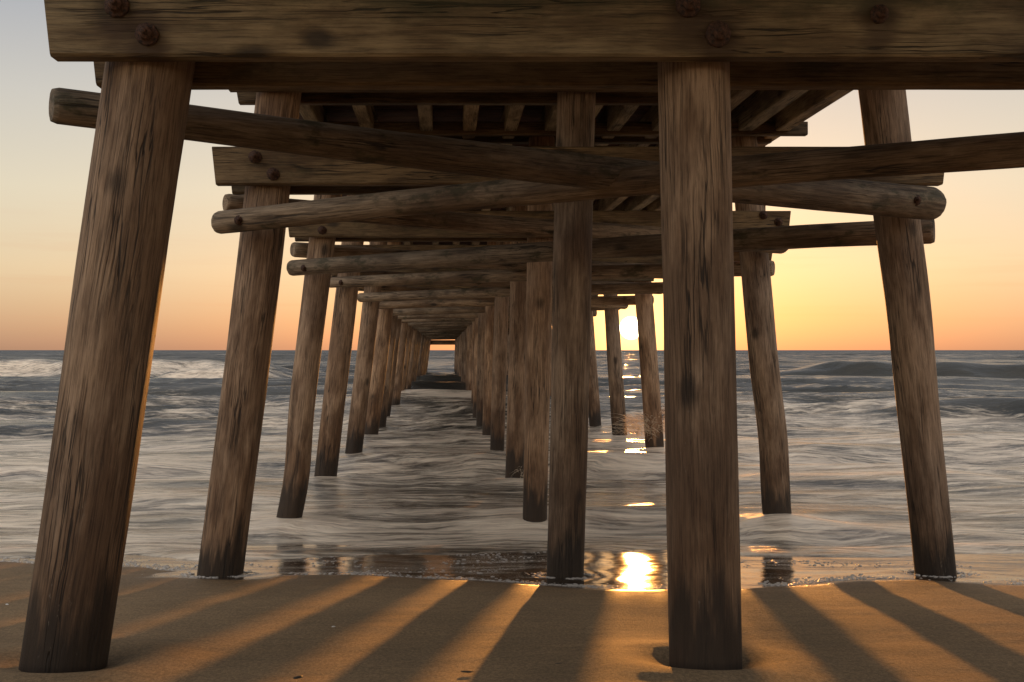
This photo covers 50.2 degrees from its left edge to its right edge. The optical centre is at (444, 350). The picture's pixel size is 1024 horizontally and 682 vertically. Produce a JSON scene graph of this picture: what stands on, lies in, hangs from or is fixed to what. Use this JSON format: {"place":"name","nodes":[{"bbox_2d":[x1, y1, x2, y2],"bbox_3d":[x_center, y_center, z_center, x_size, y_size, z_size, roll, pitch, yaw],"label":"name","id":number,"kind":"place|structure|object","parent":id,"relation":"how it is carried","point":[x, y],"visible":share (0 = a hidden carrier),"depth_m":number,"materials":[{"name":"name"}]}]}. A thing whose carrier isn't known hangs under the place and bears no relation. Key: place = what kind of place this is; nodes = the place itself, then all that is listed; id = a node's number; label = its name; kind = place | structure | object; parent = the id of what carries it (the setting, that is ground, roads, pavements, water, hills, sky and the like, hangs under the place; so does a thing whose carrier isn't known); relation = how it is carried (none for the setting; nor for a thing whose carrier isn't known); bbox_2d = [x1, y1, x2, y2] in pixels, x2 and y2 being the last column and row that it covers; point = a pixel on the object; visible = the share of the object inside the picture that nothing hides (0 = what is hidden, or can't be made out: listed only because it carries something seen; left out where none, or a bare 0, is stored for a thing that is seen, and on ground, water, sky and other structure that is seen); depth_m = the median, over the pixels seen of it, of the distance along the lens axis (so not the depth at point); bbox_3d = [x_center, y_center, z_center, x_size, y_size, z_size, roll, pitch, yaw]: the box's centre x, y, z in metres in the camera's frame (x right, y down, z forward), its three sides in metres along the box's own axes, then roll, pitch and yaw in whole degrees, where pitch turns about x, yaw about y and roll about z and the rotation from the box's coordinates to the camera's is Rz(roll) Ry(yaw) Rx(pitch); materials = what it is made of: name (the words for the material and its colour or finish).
{"place":"outdoors","nodes":[
{"label":"outdoors","id":0,"kind":"place"},
{"bbox_2d":[0,350,1023,560],"bbox_3d":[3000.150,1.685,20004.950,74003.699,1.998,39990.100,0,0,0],"label":"sea","id":1,"kind":"structure","parent":0,"point":[422,472],"depth_m":18.70,"materials":[{"name":"liquid"}]},
{"bbox_2d":[0,551,1023,588],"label":"foam bubbles","id":2,"kind":"object","parent":1,"relation":"on","point":[165,567],"visible":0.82,"depth_m":8.90},
{"bbox_2d":[510,466,548,480],"bbox_3d":[1.394,1.926,16.453,0.826,0.449,0.424,0,0,0],"label":"spray","id":3,"kind":"object","parent":1,"relation":"on","point":[522,472],"visible":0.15,"depth_m":16.45,"materials":[{"name":"grey liquid"}]},
{"bbox_2d":[606,412,664,439],"bbox_3d":[3.601,1.493,20.714,1.212,0.607,0.712,0,0,0],"label":"spray","id":4,"kind":"object","parent":1,"relation":"on","point":[638,427],"visible":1,"depth_m":20.67,"materials":[{"name":"beige liquid"}]},
{"bbox_2d":[656,407,664,433],"bbox_3d":[4.532,1.376,20.888,1.248,0.769,0.900,0,0,28],"label":"spray","id":5,"kind":"object","parent":1,"relation":"on","point":[663,421],"visible":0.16,"depth_m":20.85,"materials":[{"name":"liquid"}]},
{"bbox_2d":[0,542,1023,681],"bbox_3d":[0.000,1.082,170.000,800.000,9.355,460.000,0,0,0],"label":"sand","id":6,"kind":"structure","parent":0,"point":[274,626],"depth_m":6.29,"materials":[{"name":"beige sand"}]},
{"bbox_2d":[18,0,1023,672],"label":"fishing pier","id":7,"kind":"structure","parent":6,"relation":"on","point":[520,194],"depth_m":6.23,"materials":[{"name":"brown wood"}]},
{"bbox_2d":[0,0,1023,349],"label":"sky","id":8,"kind":"structure","parent":0,"point":[825,298],"materials":[{"name":"orange"}]}
]}

